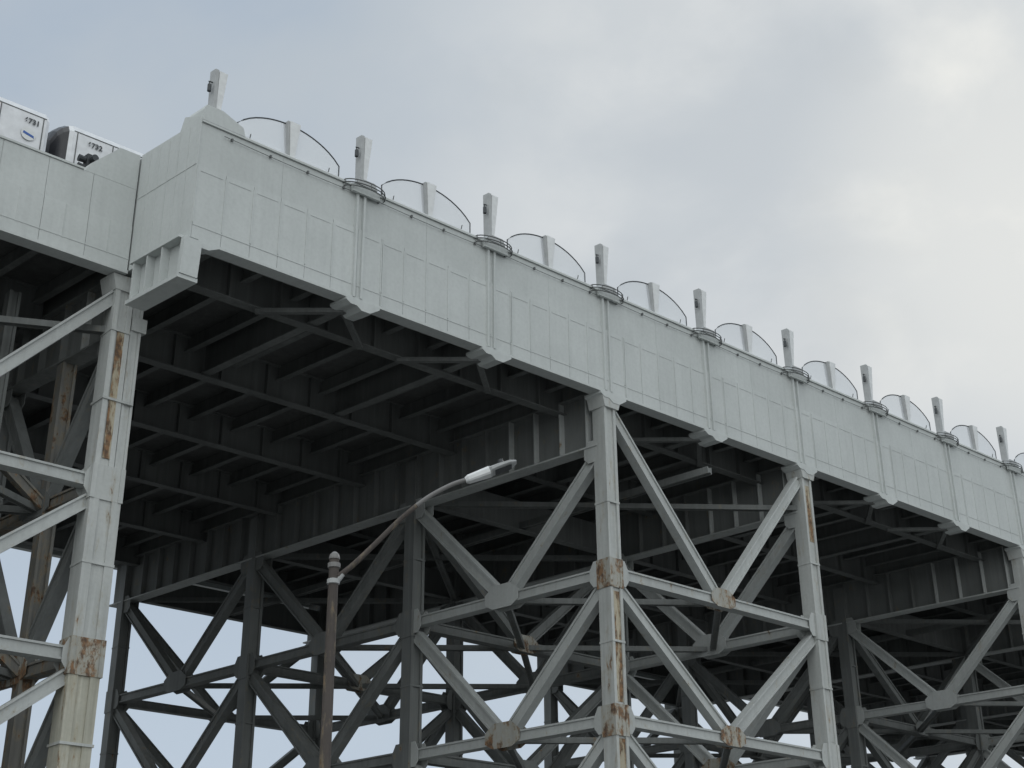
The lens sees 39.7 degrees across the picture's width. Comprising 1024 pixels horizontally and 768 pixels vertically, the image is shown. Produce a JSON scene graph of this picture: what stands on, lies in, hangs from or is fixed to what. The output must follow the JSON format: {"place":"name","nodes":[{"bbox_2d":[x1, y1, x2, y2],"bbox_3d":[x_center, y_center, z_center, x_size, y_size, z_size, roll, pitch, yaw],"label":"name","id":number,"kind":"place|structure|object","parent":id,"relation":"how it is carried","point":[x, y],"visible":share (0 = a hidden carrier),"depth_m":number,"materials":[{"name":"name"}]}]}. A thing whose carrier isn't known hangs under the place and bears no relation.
{"place":"outdoors","nodes":[
{"label":"outdoors","id":0,"kind":"place"},
{"bbox_2d":[0,0,1023,767],"label":"sky","id":1,"kind":"structure","parent":0,"point":[846,177],"materials":[{"name":"grey"}]},
{"label":"ground","id":2,"kind":"structure","parent":0,"visible":0},
{"bbox_2d":[319,459,516,767],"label":"street lamp","id":3,"kind":"object","parent":2,"relation":"on","point":[335,578],"visible":1,"depth_m":25.30,"materials":[{"name":"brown metal"}]},
{"bbox_2d":[0,104,1023,767],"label":"elevated railway viaduct","id":4,"kind":"object","parent":2,"relation":"on","point":[248,384],"visible":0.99,"depth_m":59.91,"materials":[{"name":"grey metal"}]},
{"bbox_2d":[0,97,143,163],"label":"subway train","id":5,"kind":"object","parent":4,"relation":"on","point":[24,125],"visible":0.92,"depth_m":48.96,"materials":[{"name":"silver metal"}]},
{"bbox_2d":[77,153,98,166],"bbox_3d":[-14.370,-6.526,47.662,0.524,2.850,0.594,-22,-32,39],"label":"railway signal","id":6,"kind":"object","parent":4,"relation":"on","point":[87,159],"visible":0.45,"depth_m":48.09,"materials":[{"name":"metal"}]},
{"bbox_2d":[207,69,227,109],"bbox_3d":[-10.020,-9.582,47.857,0.673,2.305,0.397,20,-31,-37],"label":"platform lamp post","id":7,"kind":"object","parent":4,"relation":"on","point":[216,86],"visible":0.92,"depth_m":47.96,"materials":[{"name":"metal"}]},
{"bbox_2d":[237,117,342,178],"bbox_3d":[-7.739,-8.427,49.431,4.483,1.515,0.297,20,-31,-37],"label":"platform windscreen","id":8,"kind":"object","parent":4,"relation":"on","point":[290,139],"visible":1,"depth_m":49.43,"materials":[{"name":"glass"}]},
{"bbox_2d":[355,135,372,180],"bbox_3d":[-5.452,-7.959,51.450,0.673,2.305,0.397,20,-31,-37],"label":"platform lamp post","id":9,"kind":"object","parent":4,"relation":"on","point":[363,149],"visible":0.86,"depth_m":51.49,"materials":[{"name":"metal"}]},
{"bbox_2d":[343,178,385,202],"bbox_3d":[-5.321,-6.918,50.781,1.840,0.640,0.913,20,-31,-37],"label":"cable guard rail","id":10,"kind":"object","parent":4,"relation":"attached to","point":[365,188],"visible":1,"depth_m":50.53,"materials":[{"name":"grey paint"}]},
{"bbox_2d":[381,179,473,234],"bbox_3d":[-3.171,-6.804,53.025,4.483,1.515,0.297,20,-31,-37],"label":"platform windscreen","id":11,"kind":"object","parent":4,"relation":"on","point":[428,199],"visible":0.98,"depth_m":52.99,"materials":[{"name":"glass"}]},
{"bbox_2d":[483,193,497,236],"bbox_3d":[-0.884,-6.337,55.044,0.673,2.305,0.397,20,-31,-37],"label":"platform lamp post","id":12,"kind":"object","parent":4,"relation":"on","point":[490,202],"visible":0.86,"depth_m":55.08,"materials":[{"name":"metal"}]},
{"bbox_2d":[475,234,512,256],"bbox_3d":[-0.754,-5.295,54.374,1.840,0.640,0.913,20,-31,-37],"label":"cable guard rail","id":13,"kind":"object","parent":4,"relation":"attached to","point":[494,243],"visible":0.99,"depth_m":54.12,"materials":[{"name":"grey paint"}]},
{"bbox_2d":[507,233,589,284],"bbox_3d":[1.397,-5.182,56.618,4.483,1.515,0.297,20,-31,-37],"label":"platform windscreen","id":14,"kind":"object","parent":4,"relation":"on","point":[547,251],"visible":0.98,"depth_m":56.59,"materials":[{"name":"glass"}]},
{"bbox_2d":[594,244,608,285],"bbox_3d":[3.683,-4.715,58.637,0.673,2.305,0.397,20,-31,-37],"label":"platform lamp post","id":15,"kind":"object","parent":4,"relation":"on","point":[601,257],"visible":0.85,"depth_m":58.66,"materials":[{"name":"metal"}]},
{"bbox_2d":[590,283,623,303],"bbox_3d":[3.814,-3.673,57.968,1.840,0.640,0.913,20,-31,-37],"label":"cable guard rail","id":16,"kind":"object","parent":4,"relation":"attached to","point":[607,292],"visible":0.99,"depth_m":57.72,"materials":[{"name":"grey paint"}]},
{"bbox_2d":[617,281,690,327],"bbox_3d":[5.965,-3.560,60.212,4.483,1.515,0.297,20,-31,-37],"label":"platform windscreen","id":17,"kind":"object","parent":4,"relation":"on","point":[652,297],"visible":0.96,"depth_m":60.19,"materials":[{"name":"glass"}]},
{"bbox_2d":[693,288,705,327],"bbox_3d":[8.251,-3.093,62.231,0.673,2.305,0.397,20,-31,-37],"label":"platform lamp post","id":18,"kind":"object","parent":4,"relation":"on","point":[699,295],"visible":0.84,"depth_m":62.25,"materials":[{"name":"metal"}]},
{"bbox_2d":[692,327,721,345],"bbox_3d":[8.382,-2.051,61.561,1.840,0.640,0.913,20,-31,-37],"label":"cable guard rail","id":19,"kind":"object","parent":4,"relation":"attached to","point":[706,334],"visible":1,"depth_m":61.30,"materials":[{"name":"grey paint"}]},
{"bbox_2d":[715,323,780,366],"bbox_3d":[10.532,-1.938,63.806,4.483,1.515,0.297,20,-31,-37],"label":"platform windscreen","id":20,"kind":"object","parent":4,"relation":"on","point":[745,337],"visible":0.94,"depth_m":63.78,"materials":[{"name":"glass"}]},
{"bbox_2d":[781,328,793,367],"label":"platform lamp post","id":21,"kind":"object","parent":4,"relation":"on","point":[788,341],"visible":0.85,"depth_m":65.86,"materials":[{"name":"metal"}]},
{"bbox_2d":[782,365,809,382],"bbox_3d":[12.949,-0.429,65.155,1.840,0.640,0.913,20,-31,-37],"label":"cable guard rail","id":22,"kind":"object","parent":4,"relation":"attached to","point":[795,372],"visible":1,"depth_m":64.88,"materials":[{"name":"grey paint"}]},
{"bbox_2d":[802,361,860,400],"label":"platform windscreen","id":23,"kind":"object","parent":4,"relation":"on","point":[828,374],"visible":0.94,"depth_m":67.37,"materials":[{"name":"glass"}]},
{"bbox_2d":[860,364,872,400],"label":"platform lamp post","id":24,"kind":"object","parent":4,"relation":"on","point":[866,372],"visible":0.85,"depth_m":69.43,"materials":[{"name":"metal"}]},
{"bbox_2d":[863,400,887,416],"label":"cable guard rail","id":25,"kind":"object","parent":4,"relation":"attached to","point":[876,407],"visible":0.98,"depth_m":68.49,"materials":[{"name":"grey paint"}]},
{"bbox_2d":[880,394,934,432],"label":"platform windscreen","id":26,"kind":"object","parent":4,"relation":"on","point":[904,407],"visible":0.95,"depth_m":70.96,"materials":[{"name":"glass"}]},
{"bbox_2d":[931,397,943,431],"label":"platform lamp post","id":27,"kind":"object","parent":4,"relation":"on","point":[937,404],"visible":0.9,"depth_m":73.03,"materials":[{"name":"metal"}]},
{"bbox_2d":[936,431,958,446],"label":"cable guard rail","id":28,"kind":"object","parent":4,"relation":"attached to","point":[947,438],"visible":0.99,"depth_m":72.08,"materials":[{"name":"grey paint"}]},
{"bbox_2d":[950,425,1000,460],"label":"platform windscreen","id":29,"kind":"object","parent":4,"relation":"on","point":[970,436],"visible":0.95,"depth_m":74.55,"materials":[{"name":"glass"}]},
{"bbox_2d":[996,426,1008,460],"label":"platform lamp post","id":30,"kind":"object","parent":4,"relation":"on","point":[1001,431],"visible":0.89,"depth_m":76.62,"materials":[{"name":"metal"}]},
{"bbox_2d":[1002,459,1022,473],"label":"cable guard rail","id":31,"kind":"object","parent":4,"relation":"attached to","point":[1012,465],"visible":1,"depth_m":75.69,"materials":[{"name":"grey paint"}]},
{"bbox_2d":[1014,453,1023,470],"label":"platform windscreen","id":32,"kind":"object","parent":4,"relation":"on","point":[1019,458],"visible":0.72,"depth_m":77.38,"materials":[{"name":"glass"}]}
]}

